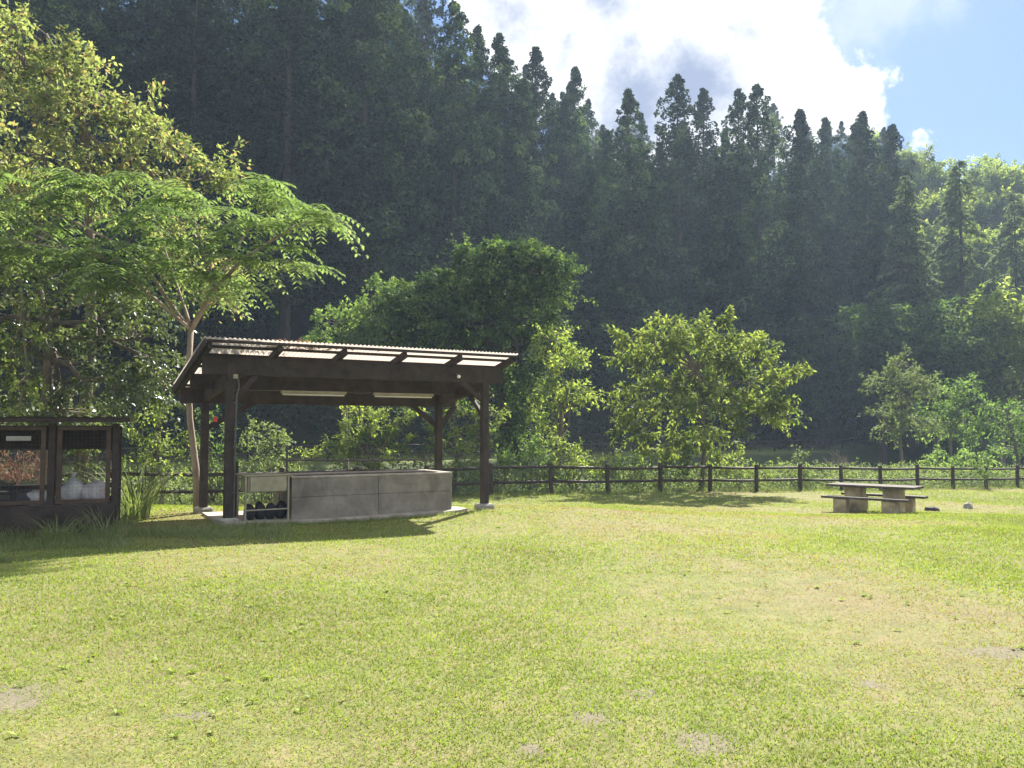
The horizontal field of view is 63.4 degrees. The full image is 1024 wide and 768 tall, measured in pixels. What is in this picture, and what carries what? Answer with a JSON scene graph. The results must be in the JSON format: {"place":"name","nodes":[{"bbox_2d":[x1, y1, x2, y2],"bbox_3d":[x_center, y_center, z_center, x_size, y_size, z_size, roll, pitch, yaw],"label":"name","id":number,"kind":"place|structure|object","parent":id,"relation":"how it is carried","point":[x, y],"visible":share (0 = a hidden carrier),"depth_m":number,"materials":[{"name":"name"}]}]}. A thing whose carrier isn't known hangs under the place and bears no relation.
{"place":"outdoors","nodes":[
{"label":"outdoors","id":0,"kind":"place"},
{"bbox_2d":[0,237,1023,767],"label":"ground","id":1,"kind":"structure","parent":0,"point":[864,455],"depth_m":6.19,"materials":[{"name":"green plant"}]},
{"bbox_2d":[0,450,47,484],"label":"dry bush","id":2,"kind":"object","parent":1,"relation":"on","point":[15,471],"visible":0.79,"depth_m":14.54,"materials":[{"name":"brown plant"}]},
{"bbox_2d":[0,23,77,336],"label":"cedar tree","id":3,"kind":"object","parent":1,"relation":"on","point":[16,147],"visible":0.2,"depth_m":41.03,"materials":[{"name":"green plant"}]},
{"bbox_2d":[0,415,135,538],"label":"wooden shed","id":4,"kind":"object","parent":1,"relation":"on","point":[54,439],"visible":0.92,"depth_m":11.67,"materials":[{"name":"brown wood"}]},
{"bbox_2d":[0,479,32,506],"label":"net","id":5,"kind":"object","parent":4,"relation":"on","point":[15,493],"visible":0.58,"depth_m":11.64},
{"bbox_2d":[60,471,83,504],"bbox_3d":[-6.390,1.532,12.030,0.346,0.525,0.346,1,-3,-23],"label":"rubbish bag","id":6,"kind":"object","parent":4,"relation":"on","point":[73,487],"visible":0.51,"depth_m":11.91,"materials":[{"name":"white plastic"}]},
{"bbox_2d":[32,396,122,483],"bbox_3d":[-10.890,1.728,20.847,2.076,2.846,1.792,2,-3,-26],"label":"bush","id":7,"kind":"object","parent":1,"relation":"on","point":[85,470],"visible":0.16,"depth_m":20.87,"materials":[{"name":"green plant"}]},
{"bbox_2d":[0,0,157,367],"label":"cedar tree","id":8,"kind":"object","parent":1,"relation":"on","point":[80,5],"visible":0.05,"depth_m":48.54,"materials":[{"name":"green plant"}]},
{"bbox_2d":[2,0,162,199],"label":"cedar tree","id":9,"kind":"object","parent":1,"relation":"on","point":[109,44],"visible":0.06,"depth_m":56.72,"materials":[{"name":"green plant"}]},
{"bbox_2d":[0,0,185,409],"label":"cedar tree","id":10,"kind":"object","parent":1,"relation":"on","point":[40,15],"visible":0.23,"depth_m":44.94,"materials":[{"name":"green plant"}]},
{"bbox_2d":[0,205,202,490],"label":"leafy tree","id":11,"kind":"object","parent":1,"relation":"on","point":[51,397],"visible":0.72,"depth_m":18.76,"materials":[{"name":"green plant"}]},
{"bbox_2d":[0,206,53,484],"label":"climbing vine","id":12,"kind":"object","parent":11,"relation":"attached to","point":[35,326],"visible":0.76,"depth_m":17.35,"materials":[{"name":"plant"}]},
{"bbox_2d":[53,502,161,539],"bbox_3d":[-5.553,1.855,11.325,1.558,0.505,1.635,-3,-4,42],"label":"grass clump","id":13,"kind":"object","parent":1,"relation":"on","point":[105,529],"visible":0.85,"depth_m":11.35,"materials":[{"name":"green plant"}]},
{"bbox_2d":[0,0,259,483],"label":"broadleaf tree","id":14,"kind":"object","parent":1,"relation":"on","point":[42,62],"visible":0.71,"depth_m":21.20,"materials":[{"name":"green plant"}]},
{"bbox_2d":[78,0,186,156],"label":"cedar tree","id":15,"kind":"object","parent":1,"relation":"on","point":[113,7],"visible":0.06,"depth_m":63.77,"materials":[{"name":"green plant"}]},
{"bbox_2d":[69,461,202,519],"bbox_3d":[-6.042,1.696,13.379,3.166,0.973,3.197,3,-4,-45],"label":"grass clump","id":16,"kind":"object","parent":1,"relation":"on","point":[138,513],"visible":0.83,"depth_m":13.39,"materials":[{"name":"green plant"}]},
{"bbox_2d":[117,395,199,504],"bbox_3d":[-9.674,1.731,22.396,2.485,3.183,2.219,2,-4,-35],"label":"bush","id":17,"kind":"object","parent":1,"relation":"on","point":[143,456],"visible":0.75,"depth_m":22.30,"materials":[{"name":"green plant"}]},
{"bbox_2d":[86,0,281,294],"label":"cedar tree","id":18,"kind":"object","parent":1,"relation":"on","point":[235,5],"visible":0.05,"depth_m":59.75,"materials":[{"name":"green plant"}]},
{"bbox_2d":[87,0,281,321],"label":"cedar tree","id":19,"kind":"object","parent":1,"relation":"on","point":[142,6],"visible":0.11,"depth_m":56.09,"materials":[{"name":"green plant"}]},
{"bbox_2d":[0,167,369,507],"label":"frond leaf tree","id":20,"kind":"object","parent":1,"relation":"on","point":[216,277],"visible":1,"depth_m":14.47,"materials":[{"name":"green plant"}]},
{"bbox_2d":[77,0,314,413],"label":"cedar tree","id":21,"kind":"object","parent":1,"relation":"on","point":[212,84],"visible":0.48,"depth_m":48.90,"materials":[{"name":"green plant"}]},
{"bbox_2d":[80,0,311,299],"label":"cedar tree","id":22,"kind":"object","parent":1,"relation":"on","point":[154,25],"visible":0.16,"depth_m":53.23,"materials":[{"name":"green plant"}]},
{"bbox_2d":[179,403,247,503],"bbox_3d":[-8.457,1.997,23.323,1.578,3.008,1.558,-3,-4,44],"label":"bush","id":23,"kind":"object","parent":1,"relation":"on","point":[210,486],"visible":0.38,"depth_m":23.35,"materials":[{"name":"green plant"}]},
{"bbox_2d":[195,0,292,307],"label":"cedar tree","id":24,"kind":"object","parent":1,"relation":"on","point":[246,17],"visible":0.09,"depth_m":66.19,"materials":[{"name":"green plant"}]},
{"bbox_2d":[218,413,295,501],"bbox_3d":[-7.122,2.176,24.317,2.228,2.648,2.236,-1,-3,20],"label":"bush","id":25,"kind":"object","parent":1,"relation":"on","point":[267,466],"visible":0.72,"depth_m":24.35,"materials":[{"name":"green plant"}]},
{"bbox_2d":[199,0,357,339],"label":"cedar tree","id":26,"kind":"object","parent":1,"relation":"on","point":[294,81],"visible":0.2,"depth_m":57.98,"materials":[{"name":"green plant"}]},
{"bbox_2d":[226,0,331,327],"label":"cedar tree","id":27,"kind":"object","parent":1,"relation":"on","point":[258,13],"visible":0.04,"depth_m":61.96,"materials":[{"name":"green plant"}]},
{"bbox_2d":[171,0,402,341],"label":"cedar tree","id":28,"kind":"object","parent":1,"relation":"on","point":[262,63],"visible":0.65,"depth_m":53.29,"materials":[{"name":"green plant"}]},
{"bbox_2d":[238,0,403,339],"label":"cedar tree","id":29,"kind":"object","parent":1,"relation":"on","point":[314,29],"visible":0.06,"depth_m":62.21,"materials":[{"name":"green plant"}]},
{"bbox_2d":[202,506,466,525],"bbox_3d":[-2.964,2.310,14.373,4.324,0.224,1.872,2,-4,-30],"label":"concrete pad","id":30,"kind":"object","parent":1,"relation":"on","point":[213,516],"visible":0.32,"depth_m":13.66,"materials":[{"name":"grey concrete"}]},
{"bbox_2d":[236,472,290,521],"bbox_3d":[-4.001,1.805,13.319,0.745,0.728,0.575,2,-4,-31],"label":"metal sink","id":31,"kind":"object","parent":30,"relation":"on","point":[278,482],"visible":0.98,"depth_m":13.15,"materials":[{"name":"metal"}]},
{"bbox_2d":[274,469,451,519],"bbox_3d":[-2.577,1.904,14.483,2.881,0.706,1.088,2,-4,-31],"label":"concrete trough","id":32,"kind":"object","parent":30,"relation":"on","point":[315,495],"visible":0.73,"depth_m":13.99,"materials":[{"name":"grey concrete"}]},
{"bbox_2d":[171,336,517,522],"bbox_3d":[-2.978,0.935,14.909,5.495,3.021,2.880,2,-4,-31],"label":"open shelter","id":33,"kind":"object","parent":1,"relation":"on","point":[230,373],"visible":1,"depth_m":14.48,"materials":[{"name":"brown wood"}]},
{"bbox_2d":[302,271,403,468],"bbox_3d":[-7.013,0.322,36.560,4.870,10.645,3.018,0,-3,0],"label":"light green tree","id":34,"kind":"object","parent":1,"relation":"on","point":[339,316],"visible":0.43,"depth_m":36.38,"materials":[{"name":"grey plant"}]},
{"bbox_2d":[272,0,448,339],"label":"cedar tree","id":35,"kind":"object","parent":1,"relation":"on","point":[367,63],"visible":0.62,"depth_m":57.76,"materials":[{"name":"green plant"}]},
{"bbox_2d":[315,405,430,468],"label":"sapling","id":36,"kind":"object","parent":1,"relation":"on","point":[390,432],"visible":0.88,"depth_m":26.25,"materials":[{"name":"green plant"}]},
{"bbox_2d":[323,0,431,288],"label":"cedar tree","id":37,"kind":"object","parent":1,"relation":"on","point":[352,3],"visible":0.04,"depth_m":67.95,"materials":[{"name":"green plant"}]},
{"bbox_2d":[301,0,483,346],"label":"cedar tree","id":38,"kind":"object","parent":1,"relation":"on","point":[403,33],"visible":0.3,"depth_m":63.94,"materials":[{"name":"green plant"}]},
{"bbox_2d":[368,8,460,274],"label":"cedar tree","id":39,"kind":"object","parent":1,"relation":"on","point":[400,90],"visible":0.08,"depth_m":76.52,"materials":[{"name":"green plant"}]},
{"bbox_2d":[385,0,467,281],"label":"cedar tree","id":40,"kind":"object","parent":1,"relation":"on","point":[424,7],"visible":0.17,"depth_m":83.40,"materials":[{"name":"green plant"}]},
{"bbox_2d":[356,50,513,324],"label":"cedar tree","id":41,"kind":"object","parent":1,"relation":"on","point":[447,72],"visible":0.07,"depth_m":73.56,"materials":[{"name":"green plant"}]},
{"bbox_2d":[384,0,512,336],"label":"cedar tree","id":42,"kind":"object","parent":1,"relation":"on","point":[454,142],"visible":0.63,"depth_m":66.18,"materials":[{"name":"green plant"}]},
{"bbox_2d":[324,232,598,490],"bbox_3d":[-2.235,-0.474,35.744,11.980,12.289,5.520,0,-3,0],"label":"vine covered tree","id":43,"kind":"object","parent":1,"relation":"on","point":[525,272],"visible":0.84,"depth_m":35.12,"materials":[{"name":"green plant"}]},
{"bbox_2d":[418,388,511,491],"bbox_3d":[-1.549,1.904,27.029,3.153,3.580,2.402,0,-3,0],"label":"sapling","id":44,"kind":"object","parent":1,"relation":"on","point":[459,445],"visible":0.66,"depth_m":27.06,"materials":[{"name":"green plant"}]},
{"bbox_2d":[397,24,542,327],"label":"cedar tree","id":45,"kind":"object","parent":1,"relation":"on","point":[479,43],"visible":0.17,"depth_m":72.65,"materials":[{"name":"green plant"}]},
{"bbox_2d":[1,437,943,463],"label":"rail fence","id":46,"kind":"object","parent":1,"relation":"on","point":[364,445],"visible":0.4,"depth_m":49.08,"materials":[{"name":"brown wood"}]},
{"bbox_2d":[0,320,966,465],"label":"forest undergrowth","id":47,"kind":"object","parent":1,"relation":"on","point":[418,431],"visible":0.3,"depth_m":57.93,"materials":[{"name":"green plant"}]},
{"bbox_2d":[448,193,533,402],"bbox_3d":[-1.716,-6.192,63.434,7.627,17.120,9.273,1,-3,-14],"label":"cedar tree","id":48,"kind":"object","parent":1,"relation":"on","point":[499,228],"visible":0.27,"depth_m":63.31,"materials":[{"name":"green plant"}]},
{"bbox_2d":[437,32,558,326],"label":"cedar tree","id":49,"kind":"object","parent":1,"relation":"on","point":[500,59],"visible":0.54,"depth_m":69.64,"materials":[{"name":"green plant"}]},
{"bbox_2d":[0,482,1023,552],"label":"rough grass","id":50,"kind":"structure","parent":1,"relation":"on","point":[50,543],"depth_m":11.58,"materials":[{"name":"green plant"}]},
{"bbox_2d":[0,504,1023,767],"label":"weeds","id":51,"kind":"object","parent":1,"relation":"on","point":[184,700],"visible":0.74,"depth_m":6.54,"materials":[{"name":"green plant"}]},
{"bbox_2d":[3,463,1023,495],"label":"rail fence","id":52,"kind":"object","parent":1,"relation":"on","point":[660,480],"visible":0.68,"depth_m":29.06,"materials":[{"name":"brown wood"}]},
{"bbox_2d":[462,78,598,360],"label":"cedar tree","id":53,"kind":"object","parent":1,"relation":"on","point":[528,119],"visible":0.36,"depth_m":72.19,"materials":[{"name":"green plant"}]},
{"bbox_2d":[493,431,567,490],"bbox_3d":[0.655,2.658,28.192,2.661,2.169,1.975,0,-3,0],"label":"bush","id":54,"kind":"object","parent":1,"relation":"on","point":[526,454],"visible":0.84,"depth_m":28.15,"materials":[{"name":"green plant"}]},
{"bbox_2d":[62,461,1023,504],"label":"undergrowth","id":55,"kind":"object","parent":1,"relation":"on","point":[630,486],"visible":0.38,"depth_m":31.17,"materials":[{"name":"green plant"}]},
{"bbox_2d":[495,46,613,298],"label":"cedar tree","id":56,"kind":"object","parent":1,"relation":"on","point":[537,59],"visible":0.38,"depth_m":78.83,"materials":[{"name":"green plant"}]},
{"bbox_2d":[509,208,609,410],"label":"cedar tree","id":57,"kind":"object","parent":1,"relation":"on","point":[553,224],"visible":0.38,"depth_m":68.41,"materials":[{"name":"green plant"}]},
{"bbox_2d":[515,323,606,491],"bbox_3d":[1.878,1.332,31.677,3.554,7.486,2.484,0,-3,0],"label":"yellow green tree","id":58,"kind":"object","parent":1,"relation":"on","point":[567,355],"visible":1,"depth_m":31.51,"materials":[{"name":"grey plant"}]},
{"bbox_2d":[518,430,623,491],"bbox_3d":[2.047,2.708,28.900,3.843,2.235,2.065,0,-3,0],"label":"bush","id":59,"kind":"object","parent":1,"relation":"on","point":[561,447],"visible":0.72,"depth_m":28.70,"materials":[{"name":"green plant"}]},
{"bbox_2d":[539,101,608,331],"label":"cedar tree","id":60,"kind":"object","parent":1,"relation":"on","point":[564,109],"visible":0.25,"depth_m":82.43,"materials":[{"name":"green plant"}]},
{"bbox_2d":[538,66,619,345],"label":"cedar tree","id":61,"kind":"object","parent":1,"relation":"on","point":[576,80],"visible":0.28,"depth_m":85.08,"materials":[{"name":"green plant"}]},
{"bbox_2d":[557,155,640,394],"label":"cedar tree","id":62,"kind":"object","parent":1,"relation":"on","point":[592,237],"visible":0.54,"depth_m":76.25,"materials":[{"name":"green plant"}]},
{"bbox_2d":[578,129,652,331],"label":"cedar tree","id":63,"kind":"object","parent":1,"relation":"on","point":[606,152],"visible":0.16,"depth_m":86.84,"materials":[{"name":"green plant"}]},
{"bbox_2d":[582,238,664,411],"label":"cedar tree","id":64,"kind":"object","parent":1,"relation":"on","point":[612,372],"visible":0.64,"depth_m":73.15,"materials":[{"name":"green plant"}]},
{"bbox_2d":[570,88,711,415],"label":"cedar tree","id":65,"kind":"object","parent":1,"relation":"on","point":[628,140],"visible":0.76,"depth_m":75.61,"materials":[{"name":"green plant"}]},
{"bbox_2d":[598,138,694,380],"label":"cedar tree","id":66,"kind":"object","parent":1,"relation":"on","point":[650,169],"visible":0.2,"depth_m":80.49,"materials":[{"name":"green plant"}]},
{"bbox_2d":[612,449,696,489],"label":"bush","id":67,"kind":"object","parent":1,"relation":"on","point":[632,461],"visible":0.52,"depth_m":31.36,"materials":[{"name":"green plant"}]},
{"bbox_2d":[610,73,752,393],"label":"cedar tree","id":68,"kind":"object","parent":1,"relation":"on","point":[681,219],"visible":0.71,"depth_m":81.75,"materials":[{"name":"green plant"}]},
{"bbox_2d":[656,253,726,413],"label":"cedar tree","id":69,"kind":"object","parent":1,"relation":"on","point":[695,308],"visible":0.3,"depth_m":78.81,"materials":[{"name":"green plant"}]},
{"bbox_2d":[652,138,756,358],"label":"cedar tree","id":70,"kind":"object","parent":1,"relation":"on","point":[691,240],"visible":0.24,"depth_m":86.60,"materials":[{"name":"green plant"}]},
{"bbox_2d":[597,305,816,488],"bbox_3d":[7.224,0.579,31.105,8.287,7.139,4.312,0,-3,0],"label":"round crowned tree","id":71,"kind":"object","parent":1,"relation":"on","point":[770,405],"visible":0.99,"depth_m":30.85,"materials":[{"name":"green plant"}]},
{"bbox_2d":[654,87,780,366],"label":"cedar tree","id":72,"kind":"object","parent":1,"relation":"on","point":[704,99],"visible":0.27,"depth_m":88.49,"materials":[{"name":"green plant"}]},
{"bbox_2d":[693,239,771,406],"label":"cedar tree","id":73,"kind":"object","parent":1,"relation":"on","point":[738,325],"visible":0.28,"depth_m":82.72,"materials":[{"name":"green plant"}]},
{"bbox_2d":[708,443,773,489],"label":"bush","id":74,"kind":"object","parent":1,"relation":"on","point":[721,461],"visible":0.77,"depth_m":31.91,"materials":[{"name":"green plant"}]},
{"bbox_2d":[687,88,814,394],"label":"cedar tree","id":75,"kind":"object","parent":1,"relation":"on","point":[739,101],"visible":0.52,"depth_m":85.49,"materials":[{"name":"green plant"}]},
{"bbox_2d":[676,83,831,403],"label":"cedar tree","id":76,"kind":"object","parent":1,"relation":"on","point":[765,121],"visible":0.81,"depth_m":83.23,"materials":[{"name":"green plant"}]},
{"bbox_2d":[755,108,857,424],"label":"cedar tree","id":77,"kind":"object","parent":1,"relation":"on","point":[799,150],"visible":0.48,"depth_m":85.63,"materials":[{"name":"green plant"}]},
{"bbox_2d":[767,323,871,448],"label":"broadleaf tree","id":78,"kind":"object","parent":1,"relation":"on","point":[819,392],"visible":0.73,"depth_m":74.20,"materials":[{"name":"green plant"}]},
{"bbox_2d":[765,116,909,407],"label":"cedar tree","id":79,"kind":"object","parent":1,"relation":"on","point":[824,145],"visible":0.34,"depth_m":96.64,"materials":[{"name":"green plant"}]},
{"bbox_2d":[799,110,930,440],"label":"cedar tree","id":80,"kind":"object","parent":1,"relation":"on","point":[852,215],"visible":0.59,"depth_m":89.77,"materials":[{"name":"green plant"}]},
{"bbox_2d":[821,495,910,513],"bbox_3d":[9.252,3.202,21.724,2.200,0.460,0.330,-3,-4,42],"label":"bench","id":81,"kind":"object","parent":1,"relation":"on","point":[841,504],"visible":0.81,"depth_m":21.68,"materials":[{"name":"grey concrete"}]},
{"bbox_2d":[826,482,923,512],"bbox_3d":[9.735,3.081,22.268,2.263,0.740,0.863,-3,-4,42],"label":"picnic table","id":82,"kind":"object","parent":1,"relation":"on","point":[889,491],"visible":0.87,"depth_m":22.28,"materials":[{"name":"grey concrete"}]},
{"bbox_2d":[853,124,936,440],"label":"cedar tree","id":83,"kind":"object","parent":1,"relation":"on","point":[893,135],"visible":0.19,"depth_m":92.52,"materials":[{"name":"green plant"}]},
{"bbox_2d":[823,287,978,471],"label":"broadleaf tree","id":84,"kind":"object","parent":1,"relation":"on","point":[881,331],"visible":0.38,"depth_m":67.86,"materials":[{"name":"green plant"}]},
{"bbox_2d":[857,344,964,482],"bbox_3d":[22.282,2.219,47.106,5.507,9.071,3.712,2,-4,-28],"label":"tree","id":85,"kind":"object","parent":1,"relation":"on","point":[903,416],"visible":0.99,"depth_m":46.97,"materials":[{"name":"green plant"}]},
{"bbox_2d":[840,176,984,459],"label":"feathery conifer","id":86,"kind":"object","parent":1,"relation":"on","point":[906,235],"visible":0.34,"depth_m":78.54,"materials":[{"name":"green plant"}]},
{"bbox_2d":[895,139,938,172],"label":"broadleaf tree","id":87,"kind":"object","parent":1,"relation":"on","point":[906,157],"visible":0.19,"depth_m":130.02,"materials":[{"name":"green plant"}]},
{"bbox_2d":[899,161,964,204],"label":"broadleaf tree","id":88,"kind":"object","parent":1,"relation":"on","point":[923,184],"visible":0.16,"depth_m":124.29,"materials":[{"name":"green plant"}]},
{"bbox_2d":[854,307,1018,481],"bbox_3d":[33.464,1.760,66.127,12.983,15.538,11.637,3,-4,-43],"label":"broadleaf tree","id":89,"kind":"object","parent":1,"relation":"on","point":[932,350],"visible":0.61,"depth_m":63.66,"materials":[{"name":"green plant"}]},
{"bbox_2d":[911,186,966,231],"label":"broadleaf tree","id":90,"kind":"object","parent":1,"relation":"on","point":[933,215],"visible":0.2,"depth_m":115.01,"materials":[{"name":"green plant"}]},
{"bbox_2d":[908,444,1000,485],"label":"bush","id":91,"kind":"object","parent":1,"relation":"on","point":[966,455],"visible":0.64,"depth_m":39.53,"materials":[{"name":"green plant"}]},
{"bbox_2d":[908,371,1002,465],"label":"tree","id":92,"kind":"object","parent":1,"relation":"on","point":[955,398],"visible":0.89,"depth_m":49.79,"materials":[{"name":"green plant"}]},
{"bbox_2d":[894,159,1023,471],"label":"feathery conifer","id":93,"kind":"object","parent":1,"relation":"on","point":[959,271],"visible":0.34,"depth_m":80.71,"materials":[{"name":"green plant"}]},
{"bbox_2d":[898,276,1023,471],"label":"broadleaf tree","id":94,"kind":"object","parent":1,"relation":"on","point":[1000,322],"visible":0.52,"depth_m":65.23,"materials":[{"name":"green plant"}]},
{"bbox_2d":[920,228,1004,315],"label":"broadleaf tree","id":95,"kind":"object","parent":1,"relation":"on","point":[974,281],"visible":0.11,"depth_m":101.62,"materials":[{"name":"green plant"}]},
{"bbox_2d":[938,156,1011,224],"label":"broadleaf tree","id":96,"kind":"object","parent":1,"relation":"on","point":[973,177],"visible":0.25,"depth_m":122.91,"materials":[{"name":"green plant"}]},
{"bbox_2d":[932,222,1018,276],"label":"broadleaf tree","id":97,"kind":"object","parent":1,"relation":"on","point":[978,258],"visible":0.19,"depth_m":103.50,"materials":[{"name":"green plant"}]},
{"bbox_2d":[957,396,1023,480],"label":"tree","id":98,"kind":"object","parent":1,"relation":"on","point":[1018,447],"visible":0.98,"depth_m":48.86,"materials":[{"name":"green plant"}]},
{"bbox_2d":[961,181,1022,233],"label":"broadleaf tree","id":99,"kind":"object","parent":1,"relation":"on","point":[984,211],"visible":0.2,"depth_m":115.53,"materials":[{"name":"green plant"}]},
{"bbox_2d":[961,158,1023,213],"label":"broadleaf tree","id":100,"kind":"object","parent":1,"relation":"on","point":[1017,177],"visible":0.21,"depth_m":122.32,"materials":[{"name":"green plant"}]},
{"bbox_2d":[973,230,1023,344],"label":"broadleaf tree","id":101,"kind":"object","parent":1,"relation":"on","point":[1005,269],"visible":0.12,"depth_m":102.22,"materials":[{"name":"green plant"}]},
{"bbox_2d":[978,191,1023,470],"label":"feathery conifer","id":102,"kind":"object","parent":1,"relation":"on","point":[1005,250],"visible":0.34,"depth_m":84.71,"materials":[{"name":"green plant"}]},
{"bbox_2d":[101,0,1023,184],"label":"sky","id":103,"kind":"structure","parent":0,"point":[951,72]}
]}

